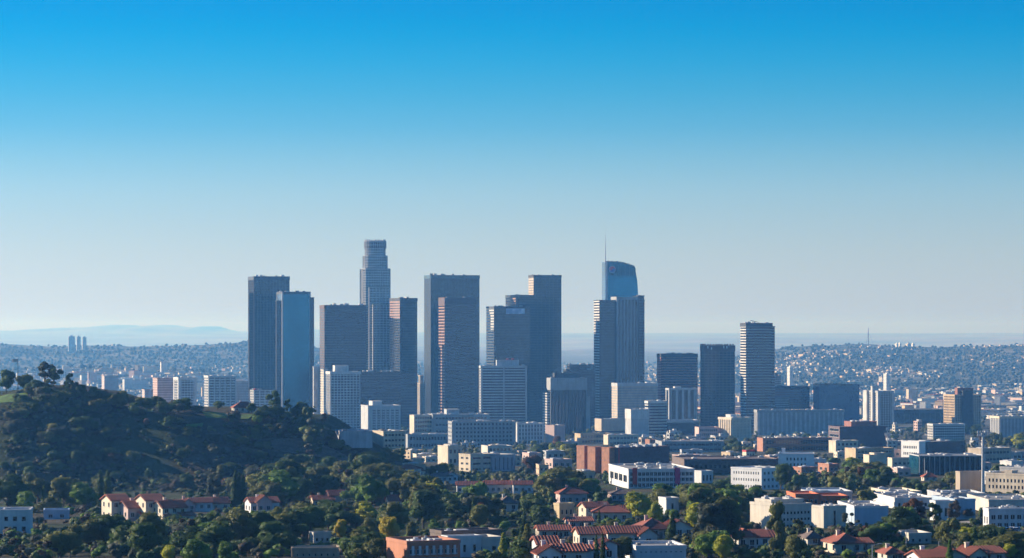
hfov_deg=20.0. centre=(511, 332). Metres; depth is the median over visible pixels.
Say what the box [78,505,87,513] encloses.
thin crowned tree
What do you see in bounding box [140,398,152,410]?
broadleaf tree
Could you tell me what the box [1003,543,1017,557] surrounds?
spreading tree
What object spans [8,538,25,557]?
thin crowned tree
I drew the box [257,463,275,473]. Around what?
broadleaf tree
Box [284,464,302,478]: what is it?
eucalyptus tree
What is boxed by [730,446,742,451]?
spreading tree
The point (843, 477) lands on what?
spreading tree
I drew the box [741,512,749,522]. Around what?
spreading tree
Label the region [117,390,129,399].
broadleaf tree
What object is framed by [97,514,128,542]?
broadleaf tree
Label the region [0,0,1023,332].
sky
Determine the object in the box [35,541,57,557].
thin crowned tree
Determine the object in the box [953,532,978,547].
spreading tree
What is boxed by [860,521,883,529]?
spreading tree
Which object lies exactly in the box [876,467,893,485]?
broadleaf tree
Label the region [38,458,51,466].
broadleaf tree
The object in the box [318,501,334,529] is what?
broadleaf tree
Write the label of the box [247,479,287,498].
spreading tree
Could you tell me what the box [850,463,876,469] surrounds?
spreading tree
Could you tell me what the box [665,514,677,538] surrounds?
conifer tree
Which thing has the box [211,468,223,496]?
eucalyptus tree
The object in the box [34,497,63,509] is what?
spreading tree
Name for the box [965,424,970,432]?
broadleaf tree
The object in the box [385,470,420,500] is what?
spreading tree
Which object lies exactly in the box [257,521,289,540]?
broadleaf tree
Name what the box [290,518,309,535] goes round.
spreading tree
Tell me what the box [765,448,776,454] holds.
broadleaf tree
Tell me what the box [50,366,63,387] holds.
eucalyptus tree
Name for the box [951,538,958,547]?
spreading tree
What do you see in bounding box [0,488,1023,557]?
ravine undergrowth
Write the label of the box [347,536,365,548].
broadleaf tree
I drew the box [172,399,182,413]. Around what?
broadleaf tree
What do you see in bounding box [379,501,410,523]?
broadleaf tree
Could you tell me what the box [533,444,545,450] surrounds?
broadleaf tree
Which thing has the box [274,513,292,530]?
broadleaf tree
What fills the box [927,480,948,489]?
spreading tree
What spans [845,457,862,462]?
broadleaf tree
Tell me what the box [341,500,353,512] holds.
eucalyptus tree
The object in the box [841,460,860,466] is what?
spreading tree
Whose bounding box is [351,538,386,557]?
broadleaf tree
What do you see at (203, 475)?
shrub
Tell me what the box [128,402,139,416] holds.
broadleaf tree
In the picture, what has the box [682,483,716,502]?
broadleaf tree
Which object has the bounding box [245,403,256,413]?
broadleaf tree
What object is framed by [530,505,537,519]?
broadleaf tree
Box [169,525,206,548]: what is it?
spreading tree
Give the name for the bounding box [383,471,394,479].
eucalyptus tree
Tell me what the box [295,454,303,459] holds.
broadleaf tree
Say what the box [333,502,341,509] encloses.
eucalyptus tree
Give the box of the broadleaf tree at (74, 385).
[70,382,78,388]
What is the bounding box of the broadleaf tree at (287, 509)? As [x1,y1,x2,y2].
[282,507,297,512]
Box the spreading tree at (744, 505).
[737,495,749,510]
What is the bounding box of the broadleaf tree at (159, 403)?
[156,401,164,408]
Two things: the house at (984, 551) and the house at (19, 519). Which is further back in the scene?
the house at (19, 519)
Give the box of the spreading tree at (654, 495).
[648,488,666,502]
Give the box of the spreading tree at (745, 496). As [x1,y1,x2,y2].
[738,493,749,510]
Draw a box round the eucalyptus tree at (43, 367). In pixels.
[38,361,53,382]
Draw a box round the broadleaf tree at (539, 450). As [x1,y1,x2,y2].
[533,448,544,455]
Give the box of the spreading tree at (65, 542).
[36,531,83,557]
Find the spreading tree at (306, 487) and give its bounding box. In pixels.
[288,477,314,500]
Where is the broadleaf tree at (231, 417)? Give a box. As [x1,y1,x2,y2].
[226,413,238,423]
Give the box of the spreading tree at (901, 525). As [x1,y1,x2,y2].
[890,515,918,529]
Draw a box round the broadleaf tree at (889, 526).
[880,523,898,540]
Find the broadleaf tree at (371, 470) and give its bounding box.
[358,464,387,483]
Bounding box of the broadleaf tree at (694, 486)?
[687,483,704,501]
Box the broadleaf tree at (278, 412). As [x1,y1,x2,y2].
[270,407,285,421]
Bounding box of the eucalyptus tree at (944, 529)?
[938,517,961,547]
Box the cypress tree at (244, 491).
[240,473,247,504]
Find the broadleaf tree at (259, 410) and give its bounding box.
[253,405,266,414]
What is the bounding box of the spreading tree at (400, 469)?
[381,462,407,473]
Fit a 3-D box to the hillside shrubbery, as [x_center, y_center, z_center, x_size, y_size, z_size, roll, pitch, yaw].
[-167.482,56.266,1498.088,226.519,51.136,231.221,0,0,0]
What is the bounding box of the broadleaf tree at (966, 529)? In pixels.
[959,526,976,532]
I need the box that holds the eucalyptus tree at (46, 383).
[44,378,55,387]
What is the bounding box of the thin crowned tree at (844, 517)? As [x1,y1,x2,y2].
[842,513,859,527]
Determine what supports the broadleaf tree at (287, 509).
on the ground at (577, 348)
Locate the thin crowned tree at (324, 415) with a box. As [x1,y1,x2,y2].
[320,413,326,422]
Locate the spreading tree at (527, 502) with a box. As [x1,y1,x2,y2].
[519,494,546,520]
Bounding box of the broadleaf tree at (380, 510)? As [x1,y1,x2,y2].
[377,507,386,523]
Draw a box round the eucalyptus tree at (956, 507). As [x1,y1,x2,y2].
[947,500,960,517]
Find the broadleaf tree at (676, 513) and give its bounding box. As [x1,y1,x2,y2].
[668,509,680,517]
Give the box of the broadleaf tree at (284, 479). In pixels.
[268,469,299,506]
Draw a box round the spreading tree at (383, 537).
[380,534,386,548]
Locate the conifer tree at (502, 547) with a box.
[497,533,508,557]
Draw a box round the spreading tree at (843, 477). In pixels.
[839,468,862,482]
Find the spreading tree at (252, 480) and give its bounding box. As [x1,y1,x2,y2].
[245,472,267,487]
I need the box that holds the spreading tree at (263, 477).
[257,472,291,482]
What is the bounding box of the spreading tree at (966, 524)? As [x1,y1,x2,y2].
[956,522,979,532]
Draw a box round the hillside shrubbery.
[0,388,361,493]
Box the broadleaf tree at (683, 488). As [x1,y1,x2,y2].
[678,484,690,507]
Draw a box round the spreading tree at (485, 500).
[460,495,493,513]
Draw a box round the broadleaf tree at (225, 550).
[217,541,232,557]
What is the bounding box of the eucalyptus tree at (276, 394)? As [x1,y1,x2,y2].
[265,390,280,404]
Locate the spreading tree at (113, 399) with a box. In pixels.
[106,394,122,409]
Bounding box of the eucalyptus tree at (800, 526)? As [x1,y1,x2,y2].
[791,519,804,534]
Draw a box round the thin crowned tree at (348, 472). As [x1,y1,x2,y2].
[337,468,353,489]
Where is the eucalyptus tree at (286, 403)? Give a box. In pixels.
[283,399,291,411]
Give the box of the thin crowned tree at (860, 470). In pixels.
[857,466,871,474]
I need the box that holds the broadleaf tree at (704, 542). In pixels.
[694,533,717,556]
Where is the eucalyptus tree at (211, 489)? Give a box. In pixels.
[206,473,221,496]
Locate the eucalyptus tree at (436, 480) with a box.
[425,477,443,496]
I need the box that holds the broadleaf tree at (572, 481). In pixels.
[569,477,579,486]
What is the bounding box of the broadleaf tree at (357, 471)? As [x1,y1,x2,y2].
[350,467,362,487]
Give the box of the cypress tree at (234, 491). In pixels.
[230,470,239,508]
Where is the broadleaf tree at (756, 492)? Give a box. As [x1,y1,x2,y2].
[749,489,758,497]
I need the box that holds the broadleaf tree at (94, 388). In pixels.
[88,386,97,391]
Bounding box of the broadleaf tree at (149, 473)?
[144,470,154,477]
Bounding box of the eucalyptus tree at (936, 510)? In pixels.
[927,502,942,528]
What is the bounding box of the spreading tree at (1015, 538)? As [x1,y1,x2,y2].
[973,531,1023,549]
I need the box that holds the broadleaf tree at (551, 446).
[548,443,555,449]
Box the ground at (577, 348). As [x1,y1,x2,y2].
[0,325,1023,557]
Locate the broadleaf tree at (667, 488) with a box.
[652,483,673,492]
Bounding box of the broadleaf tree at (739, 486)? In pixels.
[735,484,745,489]
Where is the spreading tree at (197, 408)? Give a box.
[190,405,203,414]
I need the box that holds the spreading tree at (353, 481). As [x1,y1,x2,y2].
[345,475,398,501]
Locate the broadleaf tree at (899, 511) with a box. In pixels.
[886,506,923,527]
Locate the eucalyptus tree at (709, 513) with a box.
[690,501,728,532]
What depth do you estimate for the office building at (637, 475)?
1499.58 m
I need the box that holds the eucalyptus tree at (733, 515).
[717,496,744,541]
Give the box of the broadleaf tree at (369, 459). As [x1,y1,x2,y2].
[356,454,382,464]
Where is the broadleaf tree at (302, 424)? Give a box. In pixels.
[295,421,306,434]
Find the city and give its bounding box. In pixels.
[0,344,1023,418]
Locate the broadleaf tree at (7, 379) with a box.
[0,369,15,393]
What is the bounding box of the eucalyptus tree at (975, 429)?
[972,427,979,434]
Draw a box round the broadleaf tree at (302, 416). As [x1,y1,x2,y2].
[295,414,308,423]
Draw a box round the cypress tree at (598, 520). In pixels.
[596,510,600,525]
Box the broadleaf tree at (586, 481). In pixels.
[577,479,593,491]
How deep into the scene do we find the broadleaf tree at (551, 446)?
2535.49 m
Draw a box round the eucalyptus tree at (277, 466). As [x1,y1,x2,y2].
[273,463,285,469]
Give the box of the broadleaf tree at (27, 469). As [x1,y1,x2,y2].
[22,466,33,475]
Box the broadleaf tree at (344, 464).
[328,460,350,489]
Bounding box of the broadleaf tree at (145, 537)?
[129,522,165,551]
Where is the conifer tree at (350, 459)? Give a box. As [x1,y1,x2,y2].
[347,454,353,463]
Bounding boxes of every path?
[68,418,100,426]
[269,437,347,460]
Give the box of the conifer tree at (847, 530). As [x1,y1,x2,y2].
[845,523,850,534]
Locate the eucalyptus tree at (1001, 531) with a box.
[997,529,1008,534]
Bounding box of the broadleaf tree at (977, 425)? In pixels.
[970,424,981,433]
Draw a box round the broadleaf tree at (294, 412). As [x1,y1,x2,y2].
[288,406,302,416]
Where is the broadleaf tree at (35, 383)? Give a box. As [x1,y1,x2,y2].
[30,379,42,392]
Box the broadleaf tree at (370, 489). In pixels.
[357,474,388,504]
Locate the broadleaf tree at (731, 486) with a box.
[725,483,736,488]
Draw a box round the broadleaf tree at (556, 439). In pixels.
[552,436,560,444]
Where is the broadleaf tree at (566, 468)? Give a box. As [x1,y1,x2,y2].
[553,466,571,470]
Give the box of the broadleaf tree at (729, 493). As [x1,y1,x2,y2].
[715,488,743,505]
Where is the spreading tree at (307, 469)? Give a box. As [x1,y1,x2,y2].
[303,467,315,471]
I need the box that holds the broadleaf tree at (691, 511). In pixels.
[684,502,698,526]
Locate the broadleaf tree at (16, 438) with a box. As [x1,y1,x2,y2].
[11,433,23,445]
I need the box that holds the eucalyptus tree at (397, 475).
[388,470,401,478]
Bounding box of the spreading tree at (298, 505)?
[290,501,315,509]
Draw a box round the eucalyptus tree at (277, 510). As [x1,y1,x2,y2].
[270,506,291,516]
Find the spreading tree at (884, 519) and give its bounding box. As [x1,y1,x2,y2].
[881,516,888,522]
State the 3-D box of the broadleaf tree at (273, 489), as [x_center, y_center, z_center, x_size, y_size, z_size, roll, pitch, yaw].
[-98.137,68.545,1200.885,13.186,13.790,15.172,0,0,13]
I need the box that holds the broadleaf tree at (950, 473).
[944,472,954,487]
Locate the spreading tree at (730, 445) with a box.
[722,441,741,450]
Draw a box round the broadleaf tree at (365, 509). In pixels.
[355,500,378,518]
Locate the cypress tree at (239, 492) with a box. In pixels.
[236,472,241,506]
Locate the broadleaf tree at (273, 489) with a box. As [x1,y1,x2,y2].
[258,482,288,501]
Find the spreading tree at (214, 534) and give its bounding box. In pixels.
[196,520,236,557]
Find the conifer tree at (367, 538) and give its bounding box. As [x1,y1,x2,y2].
[363,534,368,557]
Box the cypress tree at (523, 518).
[522,508,526,525]
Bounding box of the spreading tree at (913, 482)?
[904,478,920,488]
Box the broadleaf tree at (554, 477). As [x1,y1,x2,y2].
[534,467,568,498]
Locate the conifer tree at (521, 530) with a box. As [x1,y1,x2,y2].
[518,523,523,538]
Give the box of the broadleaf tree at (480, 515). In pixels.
[469,504,489,527]
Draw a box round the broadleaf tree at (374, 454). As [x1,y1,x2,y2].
[359,451,392,464]
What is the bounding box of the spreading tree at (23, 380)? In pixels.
[15,374,33,387]
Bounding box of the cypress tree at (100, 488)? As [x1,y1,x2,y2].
[95,470,105,506]
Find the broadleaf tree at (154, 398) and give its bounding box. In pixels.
[151,396,158,408]
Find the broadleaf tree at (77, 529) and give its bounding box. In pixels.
[62,524,83,557]
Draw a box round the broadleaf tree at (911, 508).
[904,506,919,517]
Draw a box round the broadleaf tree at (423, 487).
[406,482,443,509]
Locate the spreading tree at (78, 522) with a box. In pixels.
[72,515,100,544]
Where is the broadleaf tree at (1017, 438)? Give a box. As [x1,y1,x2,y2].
[1010,434,1023,444]
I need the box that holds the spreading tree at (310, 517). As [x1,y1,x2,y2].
[288,505,329,538]
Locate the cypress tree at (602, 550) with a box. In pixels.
[599,532,605,557]
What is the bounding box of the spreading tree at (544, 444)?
[540,442,549,449]
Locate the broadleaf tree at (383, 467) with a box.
[373,463,392,471]
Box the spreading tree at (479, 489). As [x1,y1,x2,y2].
[461,481,488,495]
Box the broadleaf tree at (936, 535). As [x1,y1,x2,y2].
[934,526,944,545]
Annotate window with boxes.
[606,550,611,557]
[610,471,613,478]
[623,474,626,482]
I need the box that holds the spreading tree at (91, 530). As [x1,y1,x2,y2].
[79,518,103,546]
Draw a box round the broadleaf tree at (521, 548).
[511,539,531,557]
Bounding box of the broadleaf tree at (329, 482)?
[317,475,340,494]
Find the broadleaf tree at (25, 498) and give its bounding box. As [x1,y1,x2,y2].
[16,491,35,506]
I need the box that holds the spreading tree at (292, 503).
[281,500,302,512]
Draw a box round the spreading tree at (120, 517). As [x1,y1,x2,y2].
[111,514,134,525]
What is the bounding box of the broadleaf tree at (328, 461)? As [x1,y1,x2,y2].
[321,456,337,466]
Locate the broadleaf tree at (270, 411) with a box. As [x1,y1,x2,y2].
[268,403,280,420]
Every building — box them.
[62,366,69,371]
[67,372,89,376]
[80,375,101,379]
[90,380,101,383]
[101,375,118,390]
[120,385,147,388]
[122,379,132,389]
[129,370,139,377]
[133,380,147,384]
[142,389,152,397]
[143,366,156,371]
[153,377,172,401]
[160,362,167,372]
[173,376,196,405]
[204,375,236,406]
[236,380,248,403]
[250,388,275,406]
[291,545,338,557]
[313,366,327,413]
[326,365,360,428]
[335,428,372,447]
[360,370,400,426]
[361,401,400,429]
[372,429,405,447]
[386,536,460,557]
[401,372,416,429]
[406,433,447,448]
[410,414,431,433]
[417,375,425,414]
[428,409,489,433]
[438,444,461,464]
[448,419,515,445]
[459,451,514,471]
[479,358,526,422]
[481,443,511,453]
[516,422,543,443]
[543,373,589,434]
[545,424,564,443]
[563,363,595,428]
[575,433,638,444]
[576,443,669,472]
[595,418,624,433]
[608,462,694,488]
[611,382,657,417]
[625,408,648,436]
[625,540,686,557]
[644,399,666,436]
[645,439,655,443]
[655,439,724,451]
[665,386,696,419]
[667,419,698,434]
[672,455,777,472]
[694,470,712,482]
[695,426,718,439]
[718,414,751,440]
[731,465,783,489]
[735,386,739,392]
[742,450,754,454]
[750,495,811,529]
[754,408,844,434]
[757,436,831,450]
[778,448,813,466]
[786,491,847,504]
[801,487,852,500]
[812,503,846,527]
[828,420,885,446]
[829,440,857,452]
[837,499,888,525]
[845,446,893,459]
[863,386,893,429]
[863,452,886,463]
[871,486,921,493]
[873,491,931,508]
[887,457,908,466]
[891,389,903,392]
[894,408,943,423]
[900,403,919,404]
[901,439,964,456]
[902,405,913,407]
[906,389,917,400]
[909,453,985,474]
[917,398,939,402]
[919,401,930,407]
[926,394,942,396]
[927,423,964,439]
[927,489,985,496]
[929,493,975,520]
[935,401,943,407]
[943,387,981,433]
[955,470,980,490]
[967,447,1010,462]
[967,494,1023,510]
[981,405,1011,407]
[981,409,990,412]
[981,413,1007,417]
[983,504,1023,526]
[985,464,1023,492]
[990,410,1003,412]
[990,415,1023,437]
[994,394,1007,399]
[994,396,1004,404]
[1008,397,1023,399]
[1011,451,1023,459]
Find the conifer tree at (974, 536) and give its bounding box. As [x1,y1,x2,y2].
[971,525,977,545]
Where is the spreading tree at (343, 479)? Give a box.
[341,469,355,488]
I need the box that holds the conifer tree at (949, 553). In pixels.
[945,539,953,557]
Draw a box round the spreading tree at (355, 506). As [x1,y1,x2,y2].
[349,501,361,514]
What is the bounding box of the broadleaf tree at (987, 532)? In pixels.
[977,525,999,539]
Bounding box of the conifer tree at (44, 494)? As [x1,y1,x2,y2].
[40,485,47,501]
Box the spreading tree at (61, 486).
[48,475,79,507]
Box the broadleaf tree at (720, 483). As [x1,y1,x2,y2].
[709,481,727,488]
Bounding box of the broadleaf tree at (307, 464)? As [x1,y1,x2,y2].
[301,461,315,467]
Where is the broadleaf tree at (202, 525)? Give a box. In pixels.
[197,521,217,546]
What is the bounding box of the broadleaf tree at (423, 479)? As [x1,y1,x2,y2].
[417,474,434,483]
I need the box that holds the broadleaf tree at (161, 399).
[156,397,166,404]
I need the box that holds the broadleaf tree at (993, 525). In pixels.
[978,524,997,527]
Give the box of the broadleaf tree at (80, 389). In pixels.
[73,385,87,395]
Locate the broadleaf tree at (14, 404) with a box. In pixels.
[11,401,19,408]
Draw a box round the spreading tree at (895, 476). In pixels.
[873,467,901,486]
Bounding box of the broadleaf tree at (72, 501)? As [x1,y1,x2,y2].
[65,494,78,506]
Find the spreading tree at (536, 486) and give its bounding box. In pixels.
[532,483,541,490]
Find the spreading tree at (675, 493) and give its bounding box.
[667,486,684,508]
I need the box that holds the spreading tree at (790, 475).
[785,469,799,481]
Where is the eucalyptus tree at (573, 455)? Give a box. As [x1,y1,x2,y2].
[569,450,576,466]
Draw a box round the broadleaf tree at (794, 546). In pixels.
[784,534,807,557]
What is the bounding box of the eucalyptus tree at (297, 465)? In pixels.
[277,458,304,474]
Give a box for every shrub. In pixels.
[0,461,9,467]
[3,408,20,420]
[3,418,25,431]
[10,407,28,418]
[11,462,19,469]
[12,393,28,400]
[12,445,23,450]
[17,401,26,408]
[17,461,35,469]
[23,386,33,393]
[24,399,38,405]
[27,533,44,541]
[32,387,43,395]
[34,434,47,442]
[35,472,53,480]
[36,392,52,399]
[37,431,54,442]
[38,443,50,451]
[41,386,51,392]
[43,461,67,471]
[46,423,57,427]
[46,426,72,437]
[46,448,62,459]
[50,388,72,397]
[68,416,93,426]
[70,427,84,435]
[86,389,105,399]
[88,399,105,408]
[88,476,104,484]
[92,478,111,486]
[98,393,110,404]
[99,447,116,455]
[101,525,131,544]
[104,453,125,462]
[109,470,124,478]
[123,450,141,462]
[156,479,172,484]
[158,404,172,413]
[159,483,169,488]
[161,416,184,427]
[165,514,188,525]
[167,520,187,534]
[169,479,184,489]
[176,447,191,457]
[181,425,200,436]
[199,472,210,479]
[208,443,228,454]
[217,464,230,474]
[222,462,237,472]
[222,477,245,487]
[225,410,241,421]
[231,536,260,553]
[243,467,259,474]
[249,464,258,467]
[252,415,262,422]
[260,529,298,550]
[268,426,276,430]
[269,458,288,463]
[274,422,293,429]
[292,426,301,433]
[303,455,313,463]
[305,449,315,455]
[327,430,335,437]
[327,439,345,449]
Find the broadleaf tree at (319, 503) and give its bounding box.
[316,499,334,526]
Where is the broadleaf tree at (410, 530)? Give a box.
[405,521,416,535]
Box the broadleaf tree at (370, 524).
[363,517,379,531]
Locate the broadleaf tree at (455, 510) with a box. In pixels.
[445,498,466,524]
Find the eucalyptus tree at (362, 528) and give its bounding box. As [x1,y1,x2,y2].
[357,526,368,557]
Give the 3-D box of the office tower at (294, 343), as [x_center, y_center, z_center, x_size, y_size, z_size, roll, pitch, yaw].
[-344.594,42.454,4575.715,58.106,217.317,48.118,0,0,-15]
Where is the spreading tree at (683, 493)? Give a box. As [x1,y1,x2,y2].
[679,488,719,504]
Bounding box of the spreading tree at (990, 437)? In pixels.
[984,433,999,442]
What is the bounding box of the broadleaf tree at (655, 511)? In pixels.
[647,502,663,519]
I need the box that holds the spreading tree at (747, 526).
[740,523,754,528]
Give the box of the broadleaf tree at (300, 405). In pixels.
[296,401,308,410]
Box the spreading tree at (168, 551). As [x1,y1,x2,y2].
[160,545,175,557]
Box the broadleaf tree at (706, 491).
[686,487,711,506]
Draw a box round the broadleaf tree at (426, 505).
[409,489,443,528]
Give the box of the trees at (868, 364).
[0,340,1023,412]
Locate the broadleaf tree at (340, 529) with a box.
[333,519,346,537]
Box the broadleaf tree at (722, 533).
[709,530,735,545]
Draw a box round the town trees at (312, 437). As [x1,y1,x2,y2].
[299,405,1023,451]
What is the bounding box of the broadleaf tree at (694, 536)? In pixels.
[691,530,706,554]
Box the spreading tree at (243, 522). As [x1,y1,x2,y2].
[212,507,256,539]
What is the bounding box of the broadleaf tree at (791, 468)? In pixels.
[782,463,796,472]
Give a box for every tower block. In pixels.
[68,335,74,352]
[76,336,80,349]
[82,336,85,349]
[775,373,780,385]
[787,366,792,385]
[883,373,889,389]
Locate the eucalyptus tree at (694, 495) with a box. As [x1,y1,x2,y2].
[685,487,705,507]
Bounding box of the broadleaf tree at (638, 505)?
[624,490,662,519]
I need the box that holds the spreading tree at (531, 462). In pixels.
[522,454,541,473]
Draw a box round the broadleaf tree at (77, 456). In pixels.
[69,450,84,467]
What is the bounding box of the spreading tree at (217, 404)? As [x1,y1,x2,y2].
[213,401,224,409]
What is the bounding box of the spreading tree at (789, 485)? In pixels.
[783,482,797,490]
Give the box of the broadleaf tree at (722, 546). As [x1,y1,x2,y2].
[712,534,732,557]
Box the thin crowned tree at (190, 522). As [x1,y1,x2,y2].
[176,518,194,532]
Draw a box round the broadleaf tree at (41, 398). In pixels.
[38,394,48,402]
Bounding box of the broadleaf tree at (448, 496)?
[441,494,470,523]
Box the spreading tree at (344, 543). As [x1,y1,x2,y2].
[339,536,371,550]
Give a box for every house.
[0,507,32,535]
[43,508,69,518]
[100,493,142,520]
[133,493,196,518]
[182,496,213,511]
[212,495,231,511]
[230,400,256,412]
[243,494,280,512]
[308,490,346,505]
[309,531,330,542]
[384,492,402,504]
[401,463,424,475]
[429,471,457,483]
[430,527,500,556]
[455,478,533,492]
[500,494,519,511]
[511,479,533,493]
[529,535,588,557]
[533,522,572,537]
[553,502,574,517]
[554,485,588,503]
[563,514,594,526]
[571,522,659,543]
[577,499,609,515]
[585,537,619,557]
[591,503,638,521]
[608,487,630,501]
[633,515,693,537]
[658,496,678,512]
[731,525,771,548]
[765,527,775,539]
[797,528,824,544]
[821,530,874,553]
[875,543,905,557]
[898,530,931,543]
[904,545,968,557]
[920,471,937,480]
[956,542,1007,557]
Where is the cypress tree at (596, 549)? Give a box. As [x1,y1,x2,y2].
[593,534,599,557]
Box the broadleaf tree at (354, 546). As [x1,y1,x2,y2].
[347,543,362,557]
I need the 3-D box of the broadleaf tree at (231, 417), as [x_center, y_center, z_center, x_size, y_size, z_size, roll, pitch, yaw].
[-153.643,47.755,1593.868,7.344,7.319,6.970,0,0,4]
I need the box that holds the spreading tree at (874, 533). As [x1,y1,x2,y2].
[858,526,890,545]
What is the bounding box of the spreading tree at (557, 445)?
[555,443,562,449]
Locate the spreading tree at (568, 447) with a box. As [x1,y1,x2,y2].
[563,443,576,453]
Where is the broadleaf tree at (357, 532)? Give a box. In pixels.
[349,529,367,536]
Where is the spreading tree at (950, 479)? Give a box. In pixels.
[944,473,955,488]
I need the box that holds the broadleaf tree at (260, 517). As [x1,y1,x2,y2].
[248,510,277,539]
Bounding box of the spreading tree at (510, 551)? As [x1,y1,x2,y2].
[506,545,530,555]
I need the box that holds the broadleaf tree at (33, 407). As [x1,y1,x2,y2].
[29,403,38,411]
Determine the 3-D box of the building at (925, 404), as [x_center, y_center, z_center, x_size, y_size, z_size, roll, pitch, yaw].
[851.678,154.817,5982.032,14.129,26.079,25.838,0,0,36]
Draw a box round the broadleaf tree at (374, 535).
[360,531,381,539]
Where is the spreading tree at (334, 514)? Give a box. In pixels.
[324,506,363,525]
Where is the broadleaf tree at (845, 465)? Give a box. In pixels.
[839,463,855,472]
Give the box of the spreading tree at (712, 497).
[702,491,738,503]
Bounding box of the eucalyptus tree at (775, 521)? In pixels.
[766,500,787,550]
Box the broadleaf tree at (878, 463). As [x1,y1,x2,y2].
[872,461,884,466]
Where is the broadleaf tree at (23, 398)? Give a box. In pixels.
[18,394,29,402]
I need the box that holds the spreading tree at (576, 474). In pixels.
[538,470,585,487]
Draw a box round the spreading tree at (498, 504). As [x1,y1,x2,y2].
[485,498,506,520]
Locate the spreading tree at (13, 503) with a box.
[3,499,18,506]
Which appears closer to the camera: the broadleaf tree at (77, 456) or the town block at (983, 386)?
the broadleaf tree at (77, 456)
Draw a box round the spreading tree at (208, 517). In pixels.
[186,510,223,525]
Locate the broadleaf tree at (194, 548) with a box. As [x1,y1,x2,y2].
[180,538,212,557]
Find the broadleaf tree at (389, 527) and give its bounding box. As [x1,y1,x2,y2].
[378,517,400,536]
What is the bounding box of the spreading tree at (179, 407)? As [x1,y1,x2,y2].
[173,403,184,413]
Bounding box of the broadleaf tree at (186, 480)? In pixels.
[179,473,194,489]
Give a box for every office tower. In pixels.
[248,275,289,401]
[276,291,313,411]
[319,303,366,370]
[360,239,390,370]
[389,297,417,372]
[424,273,479,413]
[438,297,474,412]
[486,305,529,421]
[505,294,536,421]
[528,274,561,422]
[594,295,644,417]
[602,237,637,299]
[657,352,697,419]
[700,344,734,426]
[740,320,774,429]
[775,385,809,408]
[813,383,859,420]
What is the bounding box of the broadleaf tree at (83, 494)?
[69,482,99,504]
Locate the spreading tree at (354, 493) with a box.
[339,486,364,501]
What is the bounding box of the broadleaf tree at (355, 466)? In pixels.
[347,462,367,471]
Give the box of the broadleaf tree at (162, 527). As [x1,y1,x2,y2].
[129,511,169,539]
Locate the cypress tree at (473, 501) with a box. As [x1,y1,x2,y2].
[470,496,475,524]
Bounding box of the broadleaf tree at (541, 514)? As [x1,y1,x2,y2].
[531,505,550,524]
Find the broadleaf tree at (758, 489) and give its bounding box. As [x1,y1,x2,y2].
[748,487,763,494]
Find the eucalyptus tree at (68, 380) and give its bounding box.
[65,373,73,390]
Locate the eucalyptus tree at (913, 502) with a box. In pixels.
[902,497,925,517]
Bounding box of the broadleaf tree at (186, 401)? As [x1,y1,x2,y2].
[182,398,191,413]
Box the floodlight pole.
[977,431,988,492]
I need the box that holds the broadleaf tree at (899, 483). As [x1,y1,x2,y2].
[891,478,902,486]
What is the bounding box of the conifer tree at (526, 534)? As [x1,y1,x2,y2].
[521,523,531,557]
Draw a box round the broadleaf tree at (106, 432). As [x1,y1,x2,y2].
[100,427,111,437]
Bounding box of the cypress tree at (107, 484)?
[104,469,112,493]
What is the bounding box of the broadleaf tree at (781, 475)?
[773,464,788,490]
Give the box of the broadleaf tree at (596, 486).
[587,478,601,500]
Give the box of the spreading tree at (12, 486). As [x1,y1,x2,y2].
[0,473,30,506]
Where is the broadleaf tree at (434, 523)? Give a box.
[428,518,440,528]
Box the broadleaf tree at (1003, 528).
[994,527,1007,531]
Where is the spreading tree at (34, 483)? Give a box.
[22,473,54,502]
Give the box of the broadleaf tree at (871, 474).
[862,469,879,485]
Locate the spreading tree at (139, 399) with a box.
[135,397,149,408]
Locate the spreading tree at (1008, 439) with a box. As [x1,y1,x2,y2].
[1001,437,1012,444]
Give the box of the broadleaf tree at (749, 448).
[745,447,756,452]
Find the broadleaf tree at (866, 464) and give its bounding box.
[861,462,878,486]
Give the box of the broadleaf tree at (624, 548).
[612,536,632,557]
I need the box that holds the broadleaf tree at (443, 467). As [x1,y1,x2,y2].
[435,462,448,472]
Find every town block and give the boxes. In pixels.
[56,372,66,377]
[111,364,122,367]
[404,448,423,458]
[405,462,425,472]
[412,457,424,462]
[413,452,436,456]
[422,455,437,461]
[461,441,477,446]
[512,449,528,457]
[515,454,520,465]
[522,451,541,463]
[522,457,535,470]
[536,464,548,475]
[542,449,564,457]
[544,457,571,468]
[561,439,578,444]
[576,469,594,478]
[639,434,648,443]
[644,436,660,443]
[666,430,673,439]
[667,429,681,434]
[672,453,699,455]
[680,449,702,453]
[686,434,700,438]
[713,433,728,440]
[721,450,740,455]
[741,441,751,446]
[765,454,777,456]
[793,465,815,473]
[814,457,825,465]
[817,431,827,436]
[818,462,838,472]
[833,450,844,457]
[847,380,865,383]
[886,440,896,447]
[891,466,910,475]
[892,422,898,431]
[894,448,900,456]
[914,419,921,431]
[969,437,978,446]
[978,385,993,388]
[985,462,991,470]
[992,383,1010,385]
[1000,459,1023,465]
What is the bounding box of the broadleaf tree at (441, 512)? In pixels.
[434,500,446,520]
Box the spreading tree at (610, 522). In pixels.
[598,520,618,525]
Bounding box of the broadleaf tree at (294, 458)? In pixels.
[286,454,304,463]
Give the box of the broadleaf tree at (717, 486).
[710,484,723,488]
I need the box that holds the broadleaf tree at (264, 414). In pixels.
[260,407,269,421]
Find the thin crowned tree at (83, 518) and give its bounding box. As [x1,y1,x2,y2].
[79,514,108,543]
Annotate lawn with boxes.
[0,393,27,402]
[186,423,202,426]
[203,412,253,418]
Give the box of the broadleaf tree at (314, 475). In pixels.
[303,465,330,494]
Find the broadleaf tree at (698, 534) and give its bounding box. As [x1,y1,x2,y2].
[694,531,708,557]
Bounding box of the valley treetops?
[375,443,1023,506]
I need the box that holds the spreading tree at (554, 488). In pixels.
[549,481,571,495]
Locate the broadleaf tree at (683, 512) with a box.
[681,502,698,517]

